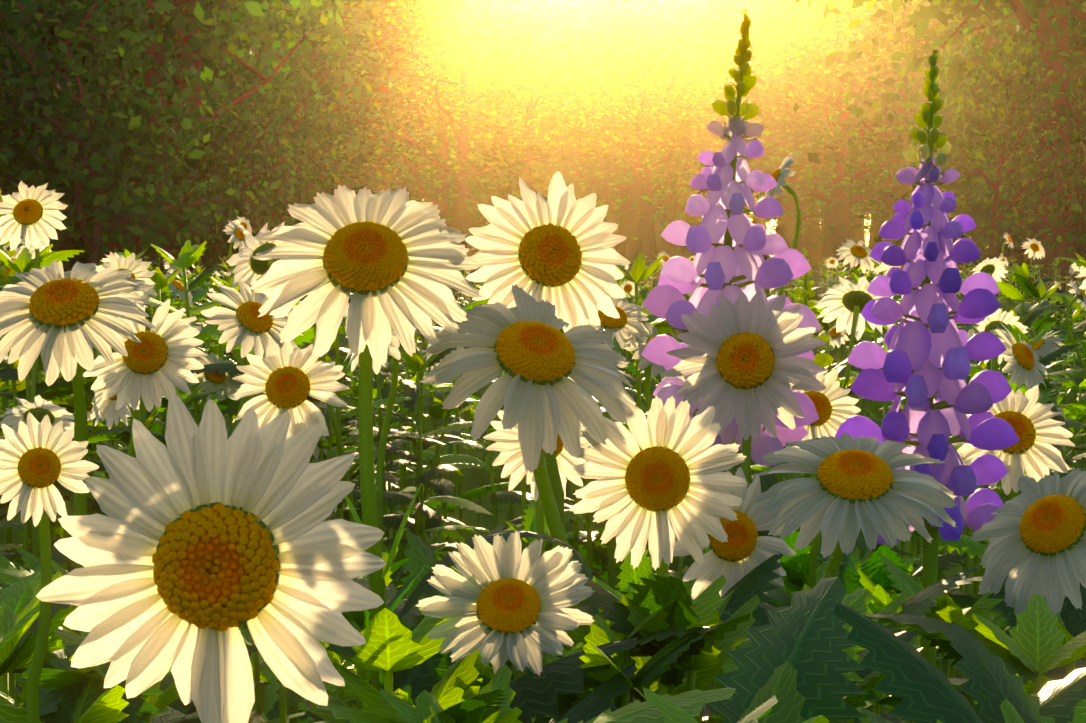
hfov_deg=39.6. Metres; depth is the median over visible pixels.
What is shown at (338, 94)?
tree
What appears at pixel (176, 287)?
daisy
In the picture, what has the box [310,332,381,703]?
shoot
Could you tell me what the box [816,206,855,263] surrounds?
tree
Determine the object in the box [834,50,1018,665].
lupin
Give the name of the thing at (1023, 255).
bush
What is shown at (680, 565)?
daisy
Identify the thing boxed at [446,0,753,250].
tree
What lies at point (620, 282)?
shoot
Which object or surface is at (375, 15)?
tree
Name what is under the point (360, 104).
tree
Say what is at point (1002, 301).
shoot
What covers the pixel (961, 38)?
tree
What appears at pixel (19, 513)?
shoot
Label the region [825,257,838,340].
daisy
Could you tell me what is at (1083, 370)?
daisy
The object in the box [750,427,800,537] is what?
shoot
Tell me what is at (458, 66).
tree
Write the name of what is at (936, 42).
bush
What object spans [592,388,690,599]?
shoot
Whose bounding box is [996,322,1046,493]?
daisy
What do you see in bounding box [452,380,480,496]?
shoot
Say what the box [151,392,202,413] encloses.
shoot
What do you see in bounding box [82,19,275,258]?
tree
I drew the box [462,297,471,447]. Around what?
shoot
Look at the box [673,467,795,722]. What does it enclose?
daisy
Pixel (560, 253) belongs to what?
daisy
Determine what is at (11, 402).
shoot
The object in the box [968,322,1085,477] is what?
shoot
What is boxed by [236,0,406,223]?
tree
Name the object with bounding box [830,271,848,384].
shoot
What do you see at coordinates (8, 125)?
bush
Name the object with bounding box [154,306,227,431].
shoot
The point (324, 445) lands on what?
shoot
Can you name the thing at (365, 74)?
tree
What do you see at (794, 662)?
foliage
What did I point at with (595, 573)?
shoot
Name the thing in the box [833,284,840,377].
daisy
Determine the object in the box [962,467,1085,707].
daisy
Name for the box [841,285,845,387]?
daisy
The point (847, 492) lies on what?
daisy
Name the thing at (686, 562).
shoot
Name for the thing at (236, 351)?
shoot
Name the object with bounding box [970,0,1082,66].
tree
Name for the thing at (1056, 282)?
daisy
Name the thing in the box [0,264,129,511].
shoot
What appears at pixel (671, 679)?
shoot
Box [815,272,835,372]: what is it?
shoot
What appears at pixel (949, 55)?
tree
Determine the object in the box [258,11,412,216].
tree
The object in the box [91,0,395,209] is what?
tree
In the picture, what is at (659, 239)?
tree
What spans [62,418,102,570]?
shoot
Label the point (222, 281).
shoot
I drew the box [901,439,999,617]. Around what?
shoot
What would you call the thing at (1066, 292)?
shoot
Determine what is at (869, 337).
daisy
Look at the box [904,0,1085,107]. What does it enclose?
tree
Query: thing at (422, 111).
tree
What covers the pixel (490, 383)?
shoot
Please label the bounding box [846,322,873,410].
shoot
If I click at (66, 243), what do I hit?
tree
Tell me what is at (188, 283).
shoot
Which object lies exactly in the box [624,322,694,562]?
daisy
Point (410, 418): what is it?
daisy
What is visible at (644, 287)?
shoot
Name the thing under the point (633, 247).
tree
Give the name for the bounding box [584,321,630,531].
shoot
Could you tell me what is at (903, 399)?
shoot
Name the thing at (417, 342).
shoot
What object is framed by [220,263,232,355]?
shoot
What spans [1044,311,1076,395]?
shoot
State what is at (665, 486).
daisy
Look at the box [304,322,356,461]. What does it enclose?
shoot
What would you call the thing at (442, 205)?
tree
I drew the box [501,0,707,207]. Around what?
tree
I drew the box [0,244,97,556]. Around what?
shoot
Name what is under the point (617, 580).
shoot
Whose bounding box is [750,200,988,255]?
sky
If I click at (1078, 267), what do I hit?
daisy
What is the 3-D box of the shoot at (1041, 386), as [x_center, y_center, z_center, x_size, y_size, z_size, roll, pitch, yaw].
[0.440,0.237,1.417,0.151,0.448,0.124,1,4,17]
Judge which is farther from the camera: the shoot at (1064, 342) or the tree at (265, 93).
the tree at (265, 93)
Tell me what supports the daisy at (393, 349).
on the ground
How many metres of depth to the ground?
3.94 m
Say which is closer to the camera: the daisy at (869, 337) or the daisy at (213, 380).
the daisy at (213, 380)
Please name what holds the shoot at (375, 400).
on the ground
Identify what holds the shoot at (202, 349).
on the ground
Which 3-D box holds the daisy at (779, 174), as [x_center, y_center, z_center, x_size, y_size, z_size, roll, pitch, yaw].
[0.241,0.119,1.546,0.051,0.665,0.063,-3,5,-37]
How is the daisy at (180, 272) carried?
on the ground
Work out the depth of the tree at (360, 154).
66.45 m
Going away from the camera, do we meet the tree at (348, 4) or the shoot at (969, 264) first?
the shoot at (969, 264)
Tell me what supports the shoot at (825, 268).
on the ground
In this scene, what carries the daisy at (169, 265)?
on the ground
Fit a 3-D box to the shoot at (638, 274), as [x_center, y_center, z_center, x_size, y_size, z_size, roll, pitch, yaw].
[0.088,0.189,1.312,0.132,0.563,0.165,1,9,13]
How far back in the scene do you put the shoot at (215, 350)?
2.12 m
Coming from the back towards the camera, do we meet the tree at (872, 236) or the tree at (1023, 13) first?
the tree at (872, 236)
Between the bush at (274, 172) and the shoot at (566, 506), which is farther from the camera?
the bush at (274, 172)
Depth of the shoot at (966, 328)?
2.70 m
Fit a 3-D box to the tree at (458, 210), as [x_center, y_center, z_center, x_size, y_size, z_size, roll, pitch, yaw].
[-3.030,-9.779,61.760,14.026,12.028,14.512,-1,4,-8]
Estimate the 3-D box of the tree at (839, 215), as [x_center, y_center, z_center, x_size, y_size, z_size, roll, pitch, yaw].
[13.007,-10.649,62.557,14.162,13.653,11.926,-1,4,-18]
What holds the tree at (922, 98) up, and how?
on the ground
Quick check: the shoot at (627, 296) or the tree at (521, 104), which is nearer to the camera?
the shoot at (627, 296)
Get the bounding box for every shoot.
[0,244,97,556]
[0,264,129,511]
[0,273,127,552]
[0,356,115,572]
[0,370,44,405]
[0,378,29,550]
[0,384,18,391]
[0,521,22,563]
[5,356,129,569]
[9,371,42,547]
[20,369,31,543]
[29,327,152,542]
[57,336,241,501]
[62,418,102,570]
[70,425,130,499]
[71,418,164,500]
[89,409,166,474]
[93,384,230,472]
[108,440,121,447]
[117,249,158,309]
[125,306,232,429]
[129,393,236,426]
[145,275,166,322]
[147,265,161,312]
[148,267,223,434]
[149,240,240,425]
[150,289,176,317]
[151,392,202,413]
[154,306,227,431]
[160,272,207,407]
[163,277,238,429]
[163,315,227,413]
[166,278,198,309]
[167,280,197,390]
[174,265,205,315]
[189,281,218,352]
[189,299,220,388]
[190,302,345,376]
[193,331,231,430]
[194,276,218,323]
[207,332,326,461]
[208,339,264,401]
[209,265,235,360]
[217,257,235,293]
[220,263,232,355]
[224,351,264,427]
[295,301,445,523]
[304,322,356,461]
[305,356,412,558]
[306,383,407,546]
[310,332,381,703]
[313,281,400,550]
[321,450,402,540]
[323,383,405,469]
[332,338,407,504]
[334,346,464,551]
[340,322,347,427]
[341,347,442,589]
[341,483,779,708]
[343,351,488,588]
[345,376,413,490]
[351,336,397,479]
[354,370,480,598]
[372,347,473,588]
[373,329,495,543]
[373,332,478,539]
[395,362,476,541]
[397,251,489,543]
[397,334,436,404]
[398,344,426,475]
[411,340,425,449]
[417,391,465,537]
[422,321,447,433]
[424,322,439,468]
[428,400,570,566]
[430,347,487,543]
[432,372,514,524]
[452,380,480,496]
[457,281,476,452]
[458,347,495,535]
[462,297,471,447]
[479,380,594,546]
[495,378,513,541]
[495,416,532,554]
[506,394,642,613]
[548,297,636,615]
[564,484,584,532]
[571,482,573,503]
[578,539,689,580]
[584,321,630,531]
[589,252,703,552]
[592,315,656,590]
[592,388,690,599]
[592,558,692,602]
[604,295,663,571]
[618,280,629,387]
[620,346,655,412]
[622,291,658,387]
[626,361,653,404]
[627,288,651,433]
[627,350,650,431]
[632,284,650,301]
[639,267,671,410]
[644,300,660,378]
[646,254,661,278]
[646,381,755,690]
[661,333,680,380]
[733,439,786,537]
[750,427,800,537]
[772,279,803,303]
[786,290,836,478]
[789,283,799,300]
[793,276,824,298]
[809,272,905,613]
[809,373,920,593]
[813,259,824,299]
[814,313,843,388]
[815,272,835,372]
[816,267,823,292]
[817,317,884,407]
[818,257,831,306]
[819,269,829,307]
[820,398,986,721]
[828,262,843,324]
[828,264,851,358]
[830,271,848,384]
[838,339,906,718]
[839,260,899,598]
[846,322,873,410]
[847,267,862,283]
[848,276,906,406]
[851,271,873,415]
[867,275,885,418]
[900,541,903,561]
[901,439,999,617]
[901,539,922,722]
[914,436,984,670]
[936,275,971,400]
[961,361,1003,593]
[963,262,973,325]
[963,485,983,594]
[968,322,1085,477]
[970,307,1011,544]
[971,326,1076,632]
[978,362,1002,589]
[987,406,1085,540]
[988,303,1085,392]
[996,263,1070,503]
[998,278,1007,364]
[999,275,1027,316]
[1000,273,1019,309]
[1005,259,1015,283]
[1008,273,1085,495]
[1022,298,1039,334]
[1023,379,1085,475]
[1024,328,1039,383]
[1026,265,1042,337]
[1027,297,1059,380]
[1033,265,1054,301]
[1041,372,1085,469]
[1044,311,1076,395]
[1045,257,1062,316]
[1045,353,1068,388]
[1046,253,1085,467]
[1046,321,1078,466]
[1047,260,1060,316]
[1049,342,1085,661]
[1050,258,1063,291]
[1051,306,1085,468]
[1052,309,1077,402]
[1052,326,1085,422]
[1057,275,1073,359]
[1057,288,1081,369]
[1063,308,1081,396]
[1068,273,1082,328]
[1071,286,1085,365]
[1074,291,1085,320]
[1075,444,1085,449]
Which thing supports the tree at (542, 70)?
on the ground
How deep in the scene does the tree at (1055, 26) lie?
23.57 m
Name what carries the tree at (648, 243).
on the ground
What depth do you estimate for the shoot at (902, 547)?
2.23 m
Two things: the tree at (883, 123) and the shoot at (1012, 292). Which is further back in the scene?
the tree at (883, 123)
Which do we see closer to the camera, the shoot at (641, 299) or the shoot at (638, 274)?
the shoot at (638, 274)
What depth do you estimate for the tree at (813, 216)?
66.24 m
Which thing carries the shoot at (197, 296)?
on the ground
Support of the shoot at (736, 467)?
on the ground
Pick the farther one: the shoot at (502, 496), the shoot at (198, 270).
the shoot at (198, 270)
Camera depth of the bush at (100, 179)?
17.57 m
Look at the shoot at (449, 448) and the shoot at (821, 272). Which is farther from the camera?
the shoot at (821, 272)
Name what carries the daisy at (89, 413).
on the ground
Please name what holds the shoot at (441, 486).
on the ground
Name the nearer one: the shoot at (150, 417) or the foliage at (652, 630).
the foliage at (652, 630)
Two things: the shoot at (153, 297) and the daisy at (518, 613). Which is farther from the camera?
the shoot at (153, 297)
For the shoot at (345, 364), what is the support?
on the ground
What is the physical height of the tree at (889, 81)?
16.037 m
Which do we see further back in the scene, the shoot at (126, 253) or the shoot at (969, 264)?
the shoot at (969, 264)
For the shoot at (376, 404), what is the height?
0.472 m
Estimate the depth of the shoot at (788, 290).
4.92 m
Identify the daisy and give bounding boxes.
[0,181,67,571]
[0,260,162,568]
[0,395,73,557]
[0,412,98,722]
[3,238,51,251]
[5,244,50,538]
[36,392,385,722]
[50,529,54,549]
[72,402,105,440]
[83,299,205,426]
[91,377,139,456]
[95,251,156,457]
[100,253,118,261]
[163,259,181,297]
[163,274,192,312]
[171,264,182,305]
[186,352,239,425]
[200,280,302,400]
[209,281,226,355]
[211,271,219,281]
[223,220,248,292]
[226,222,289,435]
[228,219,248,274]
[229,338,348,722]
[234,216,251,247]
[249,184,482,690]
[289,290,315,462]
[295,431,327,459]
[314,293,354,522]
[344,324,415,552]
[351,385,354,505]
[403,373,410,597]
[408,336,415,466]
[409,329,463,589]
[416,531,594,721]
[419,284,637,650]
[465,171,630,548]
[483,410,590,556]
[496,408,503,508]
[521,376,574,551]
[567,395,748,577]
[588,296,648,589]
[620,280,643,388]
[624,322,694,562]
[658,251,674,335]
[663,291,827,661]
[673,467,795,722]
[677,556,683,578]
[748,152,800,637]
[752,432,956,577]
[793,369,860,588]
[814,276,893,566]
[819,325,848,363]
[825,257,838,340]
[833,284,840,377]
[836,239,879,560]
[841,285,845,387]
[865,320,891,404]
[869,263,881,337]
[873,262,959,595]
[879,299,900,419]
[952,385,1074,626]
[960,367,1001,591]
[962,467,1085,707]
[965,361,976,591]
[967,308,1027,633]
[969,257,1008,320]
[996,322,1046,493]
[997,256,1009,311]
[1002,232,1015,372]
[1003,331,1065,630]
[1021,238,1053,473]
[1054,281,1061,358]
[1066,279,1085,373]
[1069,266,1078,367]
[1072,260,1084,377]
[1076,268,1085,293]
[1082,316,1085,443]
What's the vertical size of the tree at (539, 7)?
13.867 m
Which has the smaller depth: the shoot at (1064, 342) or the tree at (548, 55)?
the shoot at (1064, 342)
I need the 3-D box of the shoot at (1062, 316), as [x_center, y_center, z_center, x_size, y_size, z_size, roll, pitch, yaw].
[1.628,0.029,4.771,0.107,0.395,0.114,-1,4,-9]
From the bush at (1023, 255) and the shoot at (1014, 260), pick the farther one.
the bush at (1023, 255)
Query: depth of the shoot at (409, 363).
1.39 m
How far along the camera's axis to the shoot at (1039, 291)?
2.15 m
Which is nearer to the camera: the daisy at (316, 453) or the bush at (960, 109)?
the daisy at (316, 453)
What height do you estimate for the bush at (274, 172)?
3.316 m
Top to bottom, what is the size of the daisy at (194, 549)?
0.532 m
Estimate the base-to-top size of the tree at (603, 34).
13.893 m
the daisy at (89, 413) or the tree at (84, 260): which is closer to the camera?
the daisy at (89, 413)
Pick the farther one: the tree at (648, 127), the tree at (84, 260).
the tree at (648, 127)
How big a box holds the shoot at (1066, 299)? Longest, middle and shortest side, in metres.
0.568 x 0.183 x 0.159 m
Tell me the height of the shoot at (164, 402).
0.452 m
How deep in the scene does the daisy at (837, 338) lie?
2.98 m
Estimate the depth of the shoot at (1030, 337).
4.03 m
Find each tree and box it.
[0,0,204,156]
[0,0,238,178]
[0,0,244,271]
[0,0,326,263]
[0,0,370,250]
[1,0,467,290]
[1,0,481,254]
[1,14,287,231]
[11,0,465,286]
[70,14,305,200]
[76,238,87,263]
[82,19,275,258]
[86,0,409,178]
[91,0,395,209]
[141,0,374,165]
[165,0,342,243]
[214,1,399,261]
[216,11,330,172]
[218,0,351,269]
[235,0,422,213]
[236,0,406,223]
[251,0,432,193]
[255,0,435,215]
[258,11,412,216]
[271,0,497,223]
[281,3,398,218]
[283,0,418,204]
[287,0,585,225]
[291,4,416,222]
[299,0,500,199]
[300,0,574,225]
[300,1,450,214]
[303,0,663,269]
[321,0,576,233]
[325,0,589,267]
[328,0,522,201]
[338,0,703,226]
[352,0,551,224]
[358,0,631,266]
[374,2,552,222]
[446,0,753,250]
[464,0,831,268]
[480,0,657,235]
[484,4,756,232]
[487,0,803,265]
[490,0,584,195]
[494,0,747,268]
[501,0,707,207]
[512,1,580,196]
[513,0,769,226]
[514,2,821,263]
[517,0,781,266]
[519,0,760,232]
[537,0,740,253]
[542,0,854,256]
[605,0,923,253]
[651,0,910,246]
[653,0,880,245]
[656,0,950,268]
[660,0,806,221]
[660,0,879,259]
[676,0,954,269]
[696,0,881,240]
[707,0,969,262]
[714,0,984,245]
[738,0,1085,295]
[746,0,819,263]
[762,3,864,258]
[772,0,1035,280]
[772,12,885,230]
[783,0,957,213]
[801,0,983,242]
[807,0,1085,100]
[813,25,988,246]
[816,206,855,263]
[817,0,886,256]
[836,0,1085,148]
[842,0,995,142]
[849,183,873,242]
[854,159,867,263]
[856,13,966,195]
[857,0,1080,281]
[876,42,980,183]
[900,4,1085,254]
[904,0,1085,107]
[904,4,996,53]
[938,10,1012,80]
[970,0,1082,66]
[970,228,987,265]
[972,8,1085,87]
[979,0,1085,57]
[985,1,1085,75]
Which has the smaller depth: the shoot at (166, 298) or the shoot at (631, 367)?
the shoot at (631, 367)
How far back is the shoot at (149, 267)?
7.90 m
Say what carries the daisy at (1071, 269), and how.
on the ground
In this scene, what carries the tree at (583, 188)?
on the ground
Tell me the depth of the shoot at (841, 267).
8.09 m
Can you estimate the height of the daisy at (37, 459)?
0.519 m
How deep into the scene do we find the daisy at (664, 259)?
5.91 m
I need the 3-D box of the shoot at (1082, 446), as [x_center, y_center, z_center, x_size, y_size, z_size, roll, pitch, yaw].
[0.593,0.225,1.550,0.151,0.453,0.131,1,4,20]
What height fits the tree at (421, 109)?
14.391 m
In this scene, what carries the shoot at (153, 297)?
on the ground
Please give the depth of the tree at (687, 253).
70.65 m
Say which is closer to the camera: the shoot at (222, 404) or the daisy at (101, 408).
the daisy at (101, 408)
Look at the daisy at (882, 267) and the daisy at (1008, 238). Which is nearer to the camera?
the daisy at (882, 267)
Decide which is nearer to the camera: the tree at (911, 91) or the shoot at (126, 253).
the shoot at (126, 253)
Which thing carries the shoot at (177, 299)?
on the ground
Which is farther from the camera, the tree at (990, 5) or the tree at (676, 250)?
the tree at (676, 250)
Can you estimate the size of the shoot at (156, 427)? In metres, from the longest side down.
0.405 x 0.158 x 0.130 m
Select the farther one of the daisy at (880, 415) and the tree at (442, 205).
the tree at (442, 205)
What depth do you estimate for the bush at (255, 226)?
24.99 m
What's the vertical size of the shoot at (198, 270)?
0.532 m
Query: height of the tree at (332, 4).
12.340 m
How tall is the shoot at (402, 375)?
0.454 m
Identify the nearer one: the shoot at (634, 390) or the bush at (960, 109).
the shoot at (634, 390)
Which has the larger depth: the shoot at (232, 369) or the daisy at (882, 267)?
the daisy at (882, 267)
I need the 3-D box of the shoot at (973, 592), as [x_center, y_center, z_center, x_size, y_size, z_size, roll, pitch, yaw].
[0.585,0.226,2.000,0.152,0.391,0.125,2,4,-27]
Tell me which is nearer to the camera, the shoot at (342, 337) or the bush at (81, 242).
the shoot at (342, 337)
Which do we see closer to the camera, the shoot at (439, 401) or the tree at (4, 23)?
the shoot at (439, 401)
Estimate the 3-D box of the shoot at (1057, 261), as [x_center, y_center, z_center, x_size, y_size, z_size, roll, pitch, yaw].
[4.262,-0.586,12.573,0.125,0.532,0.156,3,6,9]
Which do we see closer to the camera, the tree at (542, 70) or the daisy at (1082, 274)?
the daisy at (1082, 274)
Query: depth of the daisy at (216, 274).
6.69 m
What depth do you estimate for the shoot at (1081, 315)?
6.09 m
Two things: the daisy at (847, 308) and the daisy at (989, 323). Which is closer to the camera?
the daisy at (847, 308)
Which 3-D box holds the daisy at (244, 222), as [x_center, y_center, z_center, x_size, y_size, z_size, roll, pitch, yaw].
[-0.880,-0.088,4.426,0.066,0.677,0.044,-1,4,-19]
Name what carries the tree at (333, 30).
on the ground
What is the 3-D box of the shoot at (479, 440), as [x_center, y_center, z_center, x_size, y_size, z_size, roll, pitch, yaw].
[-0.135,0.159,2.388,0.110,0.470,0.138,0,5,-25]
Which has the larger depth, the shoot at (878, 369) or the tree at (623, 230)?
the tree at (623, 230)
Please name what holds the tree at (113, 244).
on the ground
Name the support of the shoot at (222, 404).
on the ground
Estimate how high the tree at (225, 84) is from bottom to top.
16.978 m
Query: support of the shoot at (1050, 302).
on the ground
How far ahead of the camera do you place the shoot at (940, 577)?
1.38 m
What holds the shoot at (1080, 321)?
on the ground
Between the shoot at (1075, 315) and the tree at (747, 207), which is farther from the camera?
the tree at (747, 207)
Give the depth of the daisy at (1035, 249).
3.68 m
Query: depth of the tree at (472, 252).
71.27 m
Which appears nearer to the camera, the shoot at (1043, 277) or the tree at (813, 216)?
the shoot at (1043, 277)
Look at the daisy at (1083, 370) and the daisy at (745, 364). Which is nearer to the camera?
the daisy at (745, 364)
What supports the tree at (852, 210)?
on the ground
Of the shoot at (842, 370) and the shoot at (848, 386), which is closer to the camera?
the shoot at (848, 386)
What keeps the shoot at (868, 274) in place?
on the ground
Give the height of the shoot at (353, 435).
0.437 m
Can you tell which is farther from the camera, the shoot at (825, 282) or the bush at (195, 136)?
the bush at (195, 136)
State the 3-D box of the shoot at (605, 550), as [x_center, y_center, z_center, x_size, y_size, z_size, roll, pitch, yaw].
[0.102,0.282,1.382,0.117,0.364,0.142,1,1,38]
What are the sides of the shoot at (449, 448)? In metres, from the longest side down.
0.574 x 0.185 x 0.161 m
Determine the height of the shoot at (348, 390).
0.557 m
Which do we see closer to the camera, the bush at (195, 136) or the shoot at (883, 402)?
the shoot at (883, 402)
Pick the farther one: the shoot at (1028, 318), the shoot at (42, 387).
the shoot at (1028, 318)
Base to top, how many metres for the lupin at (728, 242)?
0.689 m
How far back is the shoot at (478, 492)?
1.74 m
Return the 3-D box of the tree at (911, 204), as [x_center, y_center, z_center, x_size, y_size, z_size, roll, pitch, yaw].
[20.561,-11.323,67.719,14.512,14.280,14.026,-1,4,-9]
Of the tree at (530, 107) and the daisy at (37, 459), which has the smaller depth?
the daisy at (37, 459)
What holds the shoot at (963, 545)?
on the ground
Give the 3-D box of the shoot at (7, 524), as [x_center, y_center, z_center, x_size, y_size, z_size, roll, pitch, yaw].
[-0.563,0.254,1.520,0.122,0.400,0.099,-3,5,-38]
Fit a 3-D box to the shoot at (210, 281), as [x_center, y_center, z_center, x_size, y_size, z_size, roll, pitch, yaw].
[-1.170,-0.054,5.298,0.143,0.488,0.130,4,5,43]
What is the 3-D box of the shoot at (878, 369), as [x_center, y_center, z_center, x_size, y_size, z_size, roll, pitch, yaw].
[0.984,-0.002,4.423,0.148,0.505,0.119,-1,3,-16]
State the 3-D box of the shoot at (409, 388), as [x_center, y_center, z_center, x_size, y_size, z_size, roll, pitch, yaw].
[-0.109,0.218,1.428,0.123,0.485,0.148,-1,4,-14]
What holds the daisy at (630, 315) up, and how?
on the ground
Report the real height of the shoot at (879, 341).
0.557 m
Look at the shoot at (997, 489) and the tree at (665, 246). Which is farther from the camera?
the tree at (665, 246)
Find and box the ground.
[0,256,1085,722]
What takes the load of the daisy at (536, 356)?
on the ground
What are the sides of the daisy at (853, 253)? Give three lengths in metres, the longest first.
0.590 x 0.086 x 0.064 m
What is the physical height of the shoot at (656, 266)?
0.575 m
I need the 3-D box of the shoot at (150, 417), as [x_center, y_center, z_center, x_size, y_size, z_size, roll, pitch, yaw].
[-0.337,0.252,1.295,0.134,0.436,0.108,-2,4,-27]
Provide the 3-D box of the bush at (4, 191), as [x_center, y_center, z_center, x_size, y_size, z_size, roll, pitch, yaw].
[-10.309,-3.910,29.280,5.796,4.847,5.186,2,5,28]
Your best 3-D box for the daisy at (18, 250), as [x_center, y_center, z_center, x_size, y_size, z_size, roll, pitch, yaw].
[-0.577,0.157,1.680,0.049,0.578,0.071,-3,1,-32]
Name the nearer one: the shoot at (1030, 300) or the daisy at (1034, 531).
the daisy at (1034, 531)
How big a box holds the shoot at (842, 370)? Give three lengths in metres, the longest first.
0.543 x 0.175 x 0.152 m
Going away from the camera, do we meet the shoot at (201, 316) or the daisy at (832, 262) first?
the shoot at (201, 316)
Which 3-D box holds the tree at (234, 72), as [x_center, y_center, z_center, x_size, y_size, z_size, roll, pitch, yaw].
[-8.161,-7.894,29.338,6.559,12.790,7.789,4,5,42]
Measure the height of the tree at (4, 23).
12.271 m
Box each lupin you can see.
[641,13,820,722]
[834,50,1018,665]
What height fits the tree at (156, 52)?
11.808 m
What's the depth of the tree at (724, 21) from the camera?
83.95 m
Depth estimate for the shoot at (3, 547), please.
1.36 m
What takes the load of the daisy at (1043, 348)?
on the ground
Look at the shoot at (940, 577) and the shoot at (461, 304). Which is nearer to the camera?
the shoot at (940, 577)
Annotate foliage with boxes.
[0,500,982,722]
[0,534,1085,722]
[0,543,1053,722]
[315,577,1085,722]
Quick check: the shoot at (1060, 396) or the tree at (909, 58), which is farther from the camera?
the tree at (909, 58)
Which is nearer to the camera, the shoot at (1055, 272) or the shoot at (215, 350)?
the shoot at (215, 350)
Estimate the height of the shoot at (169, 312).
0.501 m
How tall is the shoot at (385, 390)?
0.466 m
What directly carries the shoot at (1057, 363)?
on the ground
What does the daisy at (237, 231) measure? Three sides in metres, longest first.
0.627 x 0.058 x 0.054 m
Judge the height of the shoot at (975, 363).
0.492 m
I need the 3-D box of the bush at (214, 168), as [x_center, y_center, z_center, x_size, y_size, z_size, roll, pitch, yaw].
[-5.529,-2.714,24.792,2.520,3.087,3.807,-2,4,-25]
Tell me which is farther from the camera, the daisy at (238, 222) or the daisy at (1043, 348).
the daisy at (238, 222)
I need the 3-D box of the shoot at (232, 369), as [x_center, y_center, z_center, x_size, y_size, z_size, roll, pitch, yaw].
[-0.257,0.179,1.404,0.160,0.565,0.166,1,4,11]
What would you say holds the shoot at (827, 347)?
on the ground
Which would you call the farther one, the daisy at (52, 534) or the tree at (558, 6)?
the tree at (558, 6)
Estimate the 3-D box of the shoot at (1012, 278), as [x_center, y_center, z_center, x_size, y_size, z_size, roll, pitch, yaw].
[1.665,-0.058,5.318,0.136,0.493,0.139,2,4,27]
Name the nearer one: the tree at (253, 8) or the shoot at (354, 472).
the shoot at (354, 472)
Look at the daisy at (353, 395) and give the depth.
2.45 m
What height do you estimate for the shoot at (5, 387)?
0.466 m
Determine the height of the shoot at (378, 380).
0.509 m
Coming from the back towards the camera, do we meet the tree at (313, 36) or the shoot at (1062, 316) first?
the tree at (313, 36)
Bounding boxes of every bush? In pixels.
[0,0,360,265]
[0,3,142,257]
[0,93,91,231]
[0,134,85,215]
[2,5,248,267]
[3,35,119,257]
[16,138,138,261]
[118,101,292,277]
[119,42,443,262]
[139,53,362,271]
[179,120,345,269]
[828,9,1085,268]
[870,11,1085,256]
[870,61,1084,277]
[871,19,1085,296]
[876,26,1085,289]
[932,3,1085,290]
[963,66,1085,253]
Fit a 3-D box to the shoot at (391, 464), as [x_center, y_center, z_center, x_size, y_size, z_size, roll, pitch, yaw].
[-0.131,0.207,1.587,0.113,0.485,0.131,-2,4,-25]
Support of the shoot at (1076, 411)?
on the ground
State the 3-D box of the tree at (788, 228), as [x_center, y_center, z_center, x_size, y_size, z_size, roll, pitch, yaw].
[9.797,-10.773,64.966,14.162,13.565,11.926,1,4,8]
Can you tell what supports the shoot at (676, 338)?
on the ground
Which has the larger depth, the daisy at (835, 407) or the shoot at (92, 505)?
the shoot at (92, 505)
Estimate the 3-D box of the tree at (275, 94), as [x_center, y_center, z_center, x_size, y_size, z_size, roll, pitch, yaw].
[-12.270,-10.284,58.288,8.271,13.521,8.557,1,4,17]
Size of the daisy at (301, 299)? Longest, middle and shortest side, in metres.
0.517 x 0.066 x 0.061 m
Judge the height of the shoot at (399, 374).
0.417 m
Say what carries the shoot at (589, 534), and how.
on the ground
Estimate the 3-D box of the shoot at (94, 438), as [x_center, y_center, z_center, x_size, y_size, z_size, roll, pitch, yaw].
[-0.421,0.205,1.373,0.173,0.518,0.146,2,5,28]
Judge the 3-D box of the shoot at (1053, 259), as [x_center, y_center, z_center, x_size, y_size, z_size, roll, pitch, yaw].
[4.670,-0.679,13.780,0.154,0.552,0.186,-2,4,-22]
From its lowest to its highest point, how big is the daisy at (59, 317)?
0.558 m
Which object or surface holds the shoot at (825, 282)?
on the ground
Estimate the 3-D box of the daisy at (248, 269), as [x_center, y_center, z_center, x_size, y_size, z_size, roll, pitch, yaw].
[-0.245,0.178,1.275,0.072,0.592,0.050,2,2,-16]
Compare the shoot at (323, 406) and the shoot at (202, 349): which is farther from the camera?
the shoot at (202, 349)
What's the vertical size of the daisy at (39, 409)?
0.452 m
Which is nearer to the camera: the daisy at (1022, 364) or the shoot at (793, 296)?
the daisy at (1022, 364)
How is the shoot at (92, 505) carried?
on the ground
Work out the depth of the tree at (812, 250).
104.84 m
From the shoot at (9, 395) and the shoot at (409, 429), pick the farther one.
the shoot at (409, 429)
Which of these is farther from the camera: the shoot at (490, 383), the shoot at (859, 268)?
the shoot at (859, 268)
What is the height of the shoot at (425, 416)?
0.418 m
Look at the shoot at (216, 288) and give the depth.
2.03 m
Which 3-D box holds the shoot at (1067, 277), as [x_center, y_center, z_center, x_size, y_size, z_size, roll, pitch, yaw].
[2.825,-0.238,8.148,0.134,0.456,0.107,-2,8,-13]
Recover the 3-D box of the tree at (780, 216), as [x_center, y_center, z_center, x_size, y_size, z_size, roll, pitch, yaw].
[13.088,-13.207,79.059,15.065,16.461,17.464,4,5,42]
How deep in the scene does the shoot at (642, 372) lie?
2.82 m
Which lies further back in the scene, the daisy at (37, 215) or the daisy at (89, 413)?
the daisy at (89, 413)
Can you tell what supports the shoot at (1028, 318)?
on the ground
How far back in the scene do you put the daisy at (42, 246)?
1.81 m

